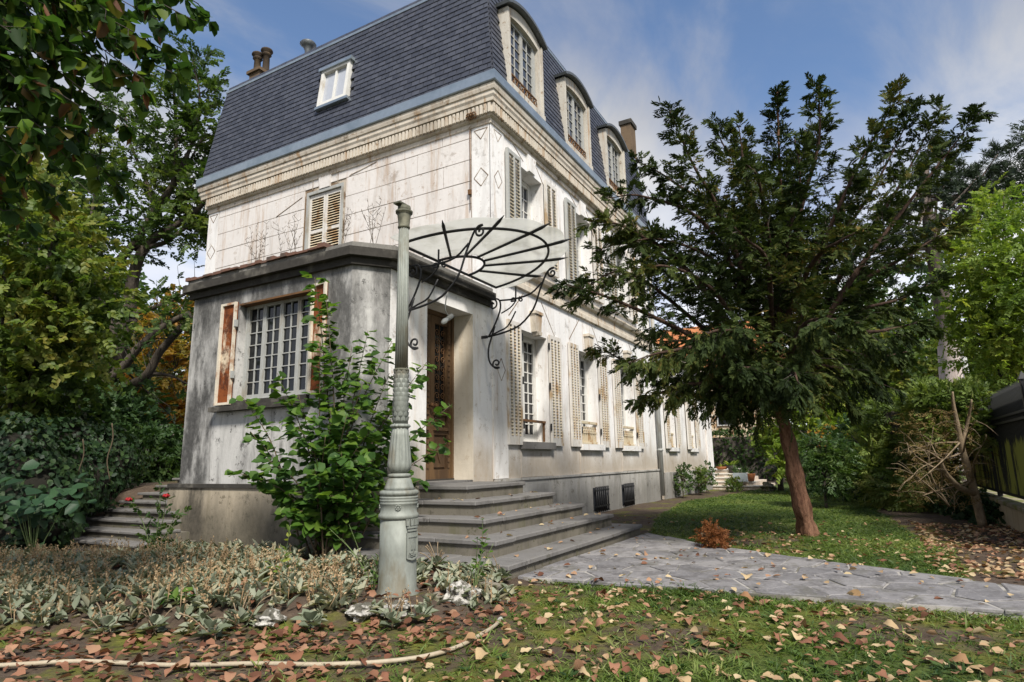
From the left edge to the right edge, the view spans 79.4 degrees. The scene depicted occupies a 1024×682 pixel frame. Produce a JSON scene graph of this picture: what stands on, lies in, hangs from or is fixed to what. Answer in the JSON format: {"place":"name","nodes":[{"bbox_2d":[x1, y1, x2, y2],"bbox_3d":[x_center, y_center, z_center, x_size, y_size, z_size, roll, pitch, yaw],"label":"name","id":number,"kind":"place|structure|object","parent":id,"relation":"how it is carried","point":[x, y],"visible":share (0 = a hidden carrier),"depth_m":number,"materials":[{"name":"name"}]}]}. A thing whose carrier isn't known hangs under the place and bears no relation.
{"place":"outdoors","nodes":[
{"label":"outdoors","id":0,"kind":"place"},
{"bbox_2d":[0,471,1023,681],"bbox_3d":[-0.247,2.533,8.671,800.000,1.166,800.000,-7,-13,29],"label":"ground","id":1,"kind":"structure","parent":0,"point":[340,618],"depth_m":3.67,"materials":[{"name":"plant"}]},
{"bbox_2d":[0,459,96,550],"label":"hydrangea shrub","id":2,"kind":"object","parent":1,"relation":"on","point":[23,513],"visible":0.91,"depth_m":6.55,"materials":[{"name":"green plant"}]},
{"bbox_2d":[0,411,156,551],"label":"ivy bank","id":3,"kind":"structure","parent":1,"relation":"on","point":[107,458],"depth_m":7.52,"materials":[{"name":"green plant"}]},
{"bbox_2d":[0,153,163,434],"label":"maple tree","id":4,"kind":"object","parent":1,"relation":"on","point":[33,361],"visible":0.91,"depth_m":8.51,"materials":[{"name":"green plant"}]},
{"bbox_2d":[1,381,167,436],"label":"undergrowth shrub","id":5,"kind":"object","parent":1,"relation":"on","point":[113,412],"visible":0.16,"depth_m":12.64,"materials":[{"name":"green plant"}]},
{"bbox_2d":[0,136,185,468],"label":"dark tree","id":6,"kind":"object","parent":1,"relation":"on","point":[149,385],"visible":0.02,"depth_m":15.80,"materials":[{"name":"green plant"}]},
{"bbox_2d":[85,645,100,653],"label":"fallen leaf","id":7,"kind":"object","parent":1,"relation":"on","point":[92,648],"visible":0.97,"depth_m":3.41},
{"bbox_2d":[0,311,188,425],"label":"lime tree","id":8,"kind":"object","parent":1,"relation":"on","point":[147,364],"visible":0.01,"depth_m":26.23,"materials":[{"name":"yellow plant"}]},
{"bbox_2d":[81,602,127,636],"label":"lambs ear plant","id":9,"kind":"object","parent":1,"relation":"on","point":[110,621],"visible":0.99,"depth_m":3.75,"materials":[{"name":"green plant"}]},
{"bbox_2d":[25,254,187,466],"bbox_3d":[-22.248,1.929,38.003,15.467,14.703,9.597,1,-11,-8],"label":"distant tree","id":10,"kind":"object","parent":1,"relation":"on","point":[141,285],"visible":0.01,"depth_m":38.41,"materials":[{"name":"green plant"}]},
{"bbox_2d":[0,0,218,241],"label":"linden tree","id":11,"kind":"object","parent":1,"relation":"on","point":[34,91],"visible":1,"depth_m":3.25,"materials":[{"name":"green plant"}]},
{"bbox_2d":[64,478,195,553],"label":"garden steps","id":12,"kind":"structure","parent":1,"relation":"on","point":[118,523],"depth_m":7.83,"materials":[{"name":"stone"}]},
{"bbox_2d":[127,653,142,667],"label":"fallen leaf","id":13,"kind":"object","parent":1,"relation":"on","point":[138,658],"visible":1,"depth_m":3.17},
{"bbox_2d":[50,30,231,406],"bbox_3d":[-9.070,-2.129,14.968,4.998,10.972,3.253,1,-11,-10],"label":"robinia tree","id":14,"kind":"object","parent":1,"relation":"on","point":[174,168],"visible":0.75,"depth_m":14.87,"materials":[{"name":"green plant"}]},
{"bbox_2d":[115,419,183,482],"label":"laurel shrub","id":15,"kind":"object","parent":1,"relation":"on","point":[159,443],"visible":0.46,"depth_m":11.75,"materials":[{"name":"green plant"}]},
{"bbox_2d":[135,596,175,636],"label":"lambs ear plant","id":16,"kind":"object","parent":1,"relation":"on","point":[157,621],"visible":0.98,"depth_m":3.79,"materials":[{"name":"green plant"}]},
{"bbox_2d":[120,479,191,549],"bbox_3d":[-3.643,1.822,6.329,0.688,0.812,0.311,-2,-11,7],"label":"rose bush","id":17,"kind":"object","parent":1,"relation":"on","point":[158,533],"visible":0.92,"depth_m":6.31,"materials":[{"name":"green plant"}]},
{"bbox_2d":[124,283,194,455],"bbox_3d":[-12.054,1.386,21.476,3.750,7.026,4.654,8,-14,-38],"label":"autumn tree","id":18,"kind":"object","parent":1,"relation":"on","point":[165,385],"visible":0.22,"depth_m":20.52,"materials":[{"name":"orange plant"}]},
{"bbox_2d":[159,587,195,604],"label":"weed","id":19,"kind":"object","parent":1,"relation":"on","point":[175,593],"visible":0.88,"depth_m":4.12,"materials":[{"name":"green plant"}]},
{"bbox_2d":[171,656,189,667],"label":"fallen leaf","id":20,"kind":"object","parent":1,"relation":"on","point":[186,660],"visible":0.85,"depth_m":3.12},
{"bbox_2d":[193,673,204,681],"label":"fallen leaf","id":21,"kind":"object","parent":1,"relation":"on","point":[197,677],"visible":1,"depth_m":2.89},
{"bbox_2d":[178,612,232,641],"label":"lambs ear plant","id":22,"kind":"object","parent":1,"relation":"on","point":[213,626],"visible":0.98,"depth_m":3.67,"materials":[{"name":"green plant"}]},
{"bbox_2d":[224,671,235,681],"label":"fallen leaf","id":23,"kind":"object","parent":1,"relation":"on","point":[228,676],"visible":1,"depth_m":2.87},
{"bbox_2d":[212,590,272,628],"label":"lambs ear plant","id":24,"kind":"object","parent":1,"relation":"on","point":[242,611],"visible":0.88,"depth_m":3.88,"materials":[{"name":"green plant"}]},
{"bbox_2d":[0,533,491,627],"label":"dry stalks","id":25,"kind":"object","parent":1,"relation":"on","point":[177,567],"visible":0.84,"depth_m":4.72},
{"bbox_2d":[0,617,502,667],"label":"garden hose","id":26,"kind":"object","parent":1,"relation":"on","point":[274,663],"visible":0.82,"depth_m":3.14,"materials":[{"name":"beige rubber"}]},
{"bbox_2d":[0,536,520,632],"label":"lambs ear","id":27,"kind":"object","parent":1,"relation":"on","point":[321,598],"visible":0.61,"depth_m":4.47},
{"bbox_2d":[253,608,286,627],"bbox_3d":[-1.525,1.747,3.884,0.147,0.129,0.201,-7,-13,29],"label":"rock","id":28,"kind":"object","parent":1,"relation":"on","point":[270,617],"visible":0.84,"depth_m":3.85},
{"bbox_2d":[271,672,288,681],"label":"fallen leaf","id":29,"kind":"object","parent":1,"relation":"on","point":[278,675],"visible":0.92,"depth_m":2.83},
{"bbox_2d":[264,524,298,572],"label":"weed","id":30,"kind":"object","parent":1,"relation":"on","point":[285,559],"visible":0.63,"depth_m":4.73,"materials":[{"name":"green plant"}]},
{"bbox_2d":[274,662,293,674],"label":"fallen leaf","id":31,"kind":"object","parent":1,"relation":"on","point":[281,665],"visible":0.82,"depth_m":2.95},
{"bbox_2d":[284,651,303,660],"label":"fallen leaf","id":32,"kind":"object","parent":1,"relation":"on","point":[296,656],"visible":1,"depth_m":3.12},
{"bbox_2d":[292,608,327,627],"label":"lambs ear plant","id":33,"kind":"object","parent":1,"relation":"on","point":[309,615],"visible":0.97,"depth_m":3.77,"materials":[{"name":"green plant"}]},
{"bbox_2d":[224,271,452,558],"bbox_3d":[-1.696,0.717,6.174,2.332,2.986,1.138,1,-11,-11],"label":"hazel shrub","id":34,"kind":"object","parent":1,"relation":"on","point":[338,488],"visible":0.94,"depth_m":6.16,"materials":[{"name":"green plant"}]},
{"bbox_2d":[320,575,358,587],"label":"lambs ear plant","id":35,"kind":"object","parent":1,"relation":"on","point":[346,580],"visible":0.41,"depth_m":4.29,"materials":[{"name":"green plant"}]},
{"bbox_2d":[330,524,368,566],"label":"weed","id":36,"kind":"object","parent":1,"relation":"on","point":[351,549],"visible":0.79,"depth_m":5.08,"materials":[{"name":"green plant"}]},
{"bbox_2d":[345,639,360,646],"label":"fallen leaf","id":37,"kind":"object","parent":1,"relation":"on","point":[355,642],"visible":0.97,"depth_m":3.40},
{"bbox_2d":[345,602,376,622],"bbox_3d":[-0.983,1.780,4.056,0.180,0.118,0.274,-7,-13,29],"label":"rock","id":38,"kind":"object","parent":1,"relation":"on","point":[359,612],"visible":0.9,"depth_m":3.98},
{"bbox_2d":[361,553,378,589],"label":"weed","id":39,"kind":"object","parent":1,"relation":"on","point":[373,572],"visible":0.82,"depth_m":4.64,"materials":[{"name":"green plant"}]},
{"bbox_2d":[376,672,390,681],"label":"fallen leaf","id":40,"kind":"object","parent":1,"relation":"on","point":[385,675],"visible":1,"depth_m":2.85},
{"bbox_2d":[378,588,406,629],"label":"lambs ear plant","id":41,"kind":"object","parent":1,"relation":"on","point":[392,614],"visible":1,"depth_m":3.84,"materials":[{"name":"green plant"}]},
{"bbox_2d":[380,598,413,617],"bbox_3d":[-0.764,1.782,4.115,0.217,0.110,0.251,1,-11,-8],"label":"rock","id":42,"kind":"object","parent":1,"relation":"on","point":[406,605],"visible":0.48,"depth_m":4.05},
{"bbox_2d":[376,200,418,597],"bbox_3d":[-0.902,0.451,5.005,0.330,3.322,0.330,-7,-13,29],"label":"lamp post","id":43,"kind":"object","parent":1,"relation":"on","point":[398,515],"visible":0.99,"depth_m":4.80,"materials":[{"name":"metal"}]},
{"bbox_2d":[404,604,439,620],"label":"lambs ear plant","id":44,"kind":"object","parent":1,"relation":"on","point":[425,610],"visible":0.95,"depth_m":3.95,"materials":[{"name":"green plant"}]},
{"bbox_2d":[424,592,443,601],"bbox_3d":[-0.552,1.831,4.368,0.159,0.108,0.182,-2,-11,6],"label":"rock","id":45,"kind":"object","parent":1,"relation":"on","point":[438,597],"visible":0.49,"depth_m":4.33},
{"bbox_2d":[420,542,448,570],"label":"lambs ear plant","id":46,"kind":"object","parent":1,"relation":"on","point":[437,560],"visible":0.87,"depth_m":5.25,"materials":[{"name":"green plant"}]},
{"bbox_2d":[166,0,714,557],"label":"house","id":47,"kind":"structure","parent":1,"relation":"on","point":[428,112],"depth_m":10.54,"materials":[{"name":"white paint"}]},
{"bbox_2d":[245,221,268,262],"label":"dry weed","id":48,"kind":"object","parent":47,"relation":"on","point":[258,246],"visible":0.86,"depth_m":8.30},
{"bbox_2d":[241,295,310,399],"bbox_3d":[-2.866,0.091,7.686,1.320,1.260,0.084,-7,-13,29],"label":"window","id":49,"kind":"structure","parent":47,"relation":"in","point":[276,335],"depth_m":7.72,"materials":[{"name":"grey paint"}]},
{"bbox_2d":[272,214,302,251],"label":"dry weed","id":50,"kind":"object","parent":47,"relation":"on","point":[292,234],"visible":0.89,"depth_m":8.00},
{"bbox_2d":[304,182,343,249],"bbox_3d":[-3.445,-1.980,11.409,0.940,1.770,0.142,-7,-13,29],"label":"window frame","id":51,"kind":"structure","parent":47,"relation":"in","point":[341,185],"depth_m":11.53,"materials":[{"name":"grey paint"}]},
{"bbox_2d":[361,198,385,242],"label":"dry weed","id":52,"kind":"object","parent":47,"relation":"on","point":[372,228],"visible":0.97,"depth_m":7.33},
{"bbox_2d":[426,313,433,479],"bbox_3d":[-1.193,0.689,8.032,0.150,2.225,0.464,-7,-13,29],"label":"door frame","id":53,"kind":"structure","parent":47,"relation":"in","point":[428,404],"depth_m":8.19,"materials":[{"name":"brown wood"}]},
{"bbox_2d":[429,315,450,478],"bbox_3d":[-0.961,0.764,8.434,0.150,2.225,0.464,-7,-13,29],"label":"door","id":54,"kind":"structure","parent":47,"relation":"in","point":[440,378],"depth_m":8.48,"materials":[{"name":"brown wood"}]},
{"bbox_2d":[390,215,571,368],"bbox_3d":[-0.164,-0.533,7.673,1.793,1.433,2.564,-7,-13,29],"label":"glass canopy","id":55,"kind":"object","parent":47,"relation":"attached to","point":[512,252],"visible":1,"depth_m":7.54,"materials":[{"name":"glass"}]},
{"bbox_2d":[441,292,453,323],"bbox_3d":[-0.836,-0.431,7.983,0.070,0.476,0.232,-7,-13,29],"label":"lamp","id":56,"kind":"object","parent":55,"relation":"hanging from","point":[447,318],"visible":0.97,"depth_m":7.95,"materials":[{"name":"grey paint"}]},
{"bbox_2d":[521,180,530,218],"bbox_3d":[0.099,-2.126,10.904,0.084,1.610,0.900,-7,-13,29],"label":"window","id":57,"kind":"structure","parent":47,"relation":"in","point":[526,193],"depth_m":11.26,"materials":[{"name":"white paint"}]},
{"bbox_2d":[522,336,537,441],"bbox_3d":[0.156,0.782,10.331,0.084,1.780,0.960,-7,-13,29],"label":"window","id":58,"kind":"structure","parent":47,"relation":"in","point":[528,344],"depth_m":10.56,"materials":[{"name":"white paint"}]},
{"bbox_2d":[576,224,581,275],"bbox_3d":[1.233,-1.761,12.872,0.084,1.610,0.900,-7,-13,29],"label":"window","id":59,"kind":"structure","parent":47,"relation":"in","point":[578,239],"depth_m":13.21,"materials":[{"name":"white paint"}]},
{"bbox_2d":[579,356,588,439],"bbox_3d":[1.289,1.148,12.299,0.084,1.780,0.960,-7,-13,29],"label":"window","id":60,"kind":"structure","parent":47,"relation":"in","point":[582,363],"depth_m":12.62,"materials":[{"name":"white paint"}]},
{"bbox_2d":[620,370,626,430],"bbox_3d":[2.423,1.513,14.266,0.084,1.780,0.960,-7,-13,29],"label":"window","id":61,"kind":"structure","parent":47,"relation":"in","point":[622,387],"depth_m":14.62,"materials":[{"name":"white paint"}]},
{"bbox_2d":[443,580,482,605],"bbox_3d":[-0.359,1.843,4.454,0.221,0.231,0.345,-7,-13,29],"label":"rock","id":62,"kind":"object","parent":1,"relation":"on","point":[457,598],"visible":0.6,"depth_m":4.37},
{"bbox_2d":[320,481,641,578],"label":"stone staircase","id":63,"kind":"structure","parent":1,"relation":"on","point":[448,522],"depth_m":6.56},
{"bbox_2d":[469,518,492,585],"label":"weed","id":64,"kind":"object","parent":1,"relation":"on","point":[481,551],"visible":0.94,"depth_m":4.58,"materials":[{"name":"green plant"}]},
{"bbox_2d":[475,647,490,658],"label":"fallen leaf","id":65,"kind":"object","parent":1,"relation":"on","point":[480,653],"visible":1,"depth_m":3.09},
{"bbox_2d":[477,579,503,597],"bbox_3d":[-0.173,1.886,4.653,0.211,0.166,0.282,-7,-13,29],"label":"rock","id":66,"kind":"object","parent":1,"relation":"on","point":[495,585],"visible":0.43,"depth_m":4.61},
{"bbox_2d":[487,555,511,581],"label":"lambs ear plant","id":67,"kind":"object","parent":1,"relation":"on","point":[504,574],"visible":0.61,"depth_m":5.05,"materials":[{"name":"green plant"}]},
{"bbox_2d":[498,670,513,678],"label":"fallen leaf","id":68,"kind":"object","parent":1,"relation":"on","point":[507,673],"visible":1,"depth_m":2.80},
{"bbox_2d":[0,491,1023,681],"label":"fallen leaves","id":69,"kind":"object","parent":1,"relation":"on","point":[240,648],"depth_m":3.75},
{"bbox_2d":[529,667,544,680],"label":"fallen leaf","id":70,"kind":"object","parent":1,"relation":"on","point":[533,675],"visible":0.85,"depth_m":2.85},
{"bbox_2d":[536,663,555,671],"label":"fallen leaf","id":71,"kind":"object","parent":1,"relation":"on","point":[546,668],"visible":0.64,"depth_m":2.98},
{"bbox_2d":[570,659,583,670],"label":"fallen leaf","id":72,"kind":"object","parent":1,"relation":"on","point":[579,664],"visible":0.58,"depth_m":2.96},
{"bbox_2d":[215,497,1023,681],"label":"weeds","id":73,"kind":"object","parent":1,"relation":"on","point":[732,645],"visible":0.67,"depth_m":3.87,"materials":[{"name":"green plant"}]},
{"bbox_2d":[658,666,669,673],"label":"fallen leaf","id":74,"kind":"object","parent":1,"relation":"on","point":[662,670],"visible":1,"depth_m":2.88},
{"bbox_2d":[672,462,694,497],"bbox_3d":[4.494,3.657,16.283,0.599,0.925,0.597,-2,-11,7],"label":"rose sapling","id":75,"kind":"object","parent":1,"relation":"on","point":[685,474],"visible":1,"depth_m":16.21,"materials":[{"name":"green plant"}]},
{"bbox_2d":[688,464,708,494],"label":"rose sapling","id":76,"kind":"object","parent":1,"relation":"on","point":[697,473],"visible":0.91,"depth_m":17.07,"materials":[{"name":"green plant"}]},
{"bbox_2d":[696,460,718,491],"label":"rose sapling","id":77,"kind":"object","parent":1,"relation":"on","point":[711,476],"visible":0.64,"depth_m":18.14,"materials":[{"name":"green plant"}]},
{"bbox_2d":[689,517,735,548],"bbox_3d":[2.221,2.156,6.777,0.463,0.480,0.430,1,-11,-10],"label":"dwarf conifer","id":78,"kind":"object","parent":1,"relation":"on","point":[712,535],"visible":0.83,"depth_m":6.76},
{"bbox_2d":[722,474,743,491],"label":"rose sapling","id":79,"kind":"object","parent":1,"relation":"on","point":[734,482],"visible":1,"depth_m":18.29,"materials":[{"name":"green plant"}]},
{"bbox_2d":[713,468,774,489],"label":"steps","id":80,"kind":"structure","parent":1,"relation":"on","point":[722,475],"depth_m":20.45,"materials":[{"name":"stone"}]},
{"bbox_2d":[724,460,739,472],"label":"potted plant","id":81,"kind":"object","parent":80,"relation":"on","point":[734,462],"visible":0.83,"depth_m":20.85,"materials":[{"name":"green plant"}]},
{"bbox_2d":[729,463,749,481],"bbox_3d":[7.455,4.221,20.022,0.967,0.651,0.605,-7,-13,29],"label":"planter box","id":82,"kind":"object","parent":80,"relation":"on","point":[740,472],"visible":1,"depth_m":19.90,"materials":[{"name":"grey concrete"}]},
{"bbox_2d":[711,426,785,480],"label":"dark hedge","id":83,"kind":"object","parent":1,"relation":"on","point":[728,448],"visible":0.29,"depth_m":27.01,"materials":[{"name":"green plant"}]},
{"bbox_2d":[760,482,776,491],"bbox_3d":[7.724,4.418,18.578,0.468,0.369,0.738,-7,-13,29],"label":"rock","id":84,"kind":"object","parent":1,"relation":"on","point":[768,486],"visible":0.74,"depth_m":18.41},
{"bbox_2d":[756,453,783,490],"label":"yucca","id":85,"kind":"object","parent":1,"relation":"on","point":[781,486],"visible":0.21,"depth_m":18.86,"materials":[{"name":"green plant"}]},
{"bbox_2d":[544,72,998,536],"bbox_3d":[3.325,-0.349,7.915,5.879,5.947,4.108,-1,-11,2],"label":"yew tree","id":86,"kind":"object","parent":1,"relation":"on","point":[817,361],"visible":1,"depth_m":7.32,"materials":[{"name":"green plant"}]},
{"bbox_2d":[751,401,847,493],"bbox_3d":[7.175,2.518,15.421,2.636,2.748,0.878,-1,-11,-1],"label":"maple sapling","id":87,"kind":"object","parent":1,"relation":"on","point":[824,425],"visible":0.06,"depth_m":15.53,"materials":[{"name":"green plant"}]},
{"bbox_2d":[747,377,872,483],"bbox_3d":[8.572,2.449,17.343,3.650,3.585,3.080,-2,-11,4],"label":"bright shrub","id":88,"kind":"object","parent":1,"relation":"on","point":[769,443],"visible":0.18,"depth_m":16.89,"materials":[{"name":"green plant"}]},
{"bbox_2d":[796,419,866,507],"bbox_3d":[6.368,2.442,12.396,1.545,1.773,1.193,7,-14,-35],"label":"laurel bush","id":89,"kind":"object","parent":1,"relation":"on","point":[825,464],"visible":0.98,"depth_m":12.21,"materials":[{"name":"green plant"}]},
{"bbox_2d":[831,632,849,642],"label":"fallen leaf","id":90,"kind":"object","parent":1,"relation":"on","point":[840,635],"visible":0.97,"depth_m":3.32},
{"bbox_2d":[824,410,868,502],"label":"grey shrub","id":91,"kind":"object","parent":1,"relation":"on","point":[843,426],"visible":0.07,"depth_m":14.08,"materials":[{"name":"green plant"}]},
{"bbox_2d":[785,256,943,418],"bbox_3d":[17.100,1.026,30.110,8.729,11.022,7.197,-1,-11,-2],"label":"green tree","id":92,"kind":"object","parent":1,"relation":"on","point":[880,326],"visible":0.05,"depth_m":29.36,"materials":[{"name":"green plant"}]},
{"bbox_2d":[884,619,898,628],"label":"fallen leaf","id":93,"kind":"object","parent":1,"relation":"on","point":[889,622],"visible":1,"depth_m":3.62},
{"bbox_2d":[841,418,951,512],"bbox_3d":[7.520,2.478,12.259,1.634,2.226,3.162,-4,-11,14],"label":"cypress shrub","id":94,"kind":"object","parent":1,"relation":"on","point":[867,484],"visible":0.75,"depth_m":11.90,"materials":[{"name":"green plant"}]},
{"bbox_2d":[862,389,966,509],"bbox_3d":[9.388,2.575,14.597,2.051,2.490,6.990,-7,-13,29],"label":"conifer hedge","id":95,"kind":"object","parent":1,"relation":"on","point":[879,413],"visible":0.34,"depth_m":12.21,"materials":[{"name":"green plant"}]},
{"bbox_2d":[847,306,1022,401],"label":"golden tree","id":96,"kind":"object","parent":1,"relation":"on","point":[895,378],"visible":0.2,"depth_m":26.46,"materials":[{"name":"green plant"}]},
{"bbox_2d":[855,128,1023,481],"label":"pine tree","id":97,"kind":"object","parent":1,"relation":"on","point":[958,188],"visible":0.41,"depth_m":18.83,"materials":[{"name":"green plant"}]},
{"bbox_2d":[893,374,997,458],"bbox_3d":[7.357,1.296,10.534,1.482,1.427,3.319,-7,-13,29],"label":"thuja shrub","id":98,"kind":"object","parent":1,"relation":"on","point":[923,395],"visible":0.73,"depth_m":9.45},
{"bbox_2d":[891,392,1000,527],"bbox_3d":[6.083,1.671,8.643,1.548,1.870,3.581,-7,-13,29],"label":"dead shrub","id":99,"kind":"object","parent":1,"relation":"on","point":[972,490],"visible":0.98,"depth_m":8.52,"materials":[{"name":"brown plant"}]},
{"bbox_2d":[949,653,969,663],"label":"fallen leaf","id":100,"kind":"object","parent":1,"relation":"on","point":[961,657],"visible":1,"depth_m":2.91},
{"bbox_2d":[925,478,1005,526],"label":"ivy clump","id":101,"kind":"object","parent":1,"relation":"on","point":[991,506],"visible":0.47,"depth_m":9.52,"materials":[{"name":"green plant"}]},
{"bbox_2d":[914,171,1023,392],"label":"acacia tree","id":102,"kind":"object","parent":1,"relation":"on","point":[995,332],"visible":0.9,"depth_m":14.71,"materials":[{"name":"green plant"}]},
{"bbox_2d":[979,663,994,676],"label":"fallen leaf","id":103,"kind":"object","parent":1,"relation":"on","point":[988,670],"visible":1,"depth_m":2.75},
{"bbox_2d":[961,481,1023,533],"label":"wall","id":104,"kind":"structure","parent":1,"relation":"on","point":[1012,508],"depth_m":8.35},
{"bbox_2d":[962,371,1023,499],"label":"iron fence","id":105,"kind":"object","parent":104,"relation":"on","point":[1007,421],"visible":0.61,"depth_m":8.52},
{"bbox_2d":[961,120,1023,264],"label":"dark spruce","id":106,"kind":"object","parent":1,"relation":"on","point":[1018,176],"visible":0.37,"depth_m":29.99,"materials":[{"name":"green plant"}]},
{"bbox_2d":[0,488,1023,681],"bbox_3d":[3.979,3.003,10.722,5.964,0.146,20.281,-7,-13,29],"label":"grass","id":107,"kind":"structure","parent":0,"point":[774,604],"depth_m":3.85,"materials":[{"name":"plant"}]},
{"bbox_2d":[609,662,619,674],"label":"fallen leaf","id":108,"kind":"object","parent":107,"relation":"on","point":[616,666],"visible":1,"depth_m":2.94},
{"bbox_2d":[0,0,1023,425],"label":"sky","id":109,"kind":"structure","parent":0,"point":[724,57],"materials":[{"name":"blue"}]},
{"bbox_2d":[656,322,784,475],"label":"stone house","id":110,"kind":"structure","parent":0,"point":[718,423],"depth_m":31.43,"materials":[{"name":"beige stone"}]},
{"bbox_2d":[518,533,1023,619],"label":"path","id":111,"kind":"structure","parent":0,"point":[895,587],"depth_m":5.00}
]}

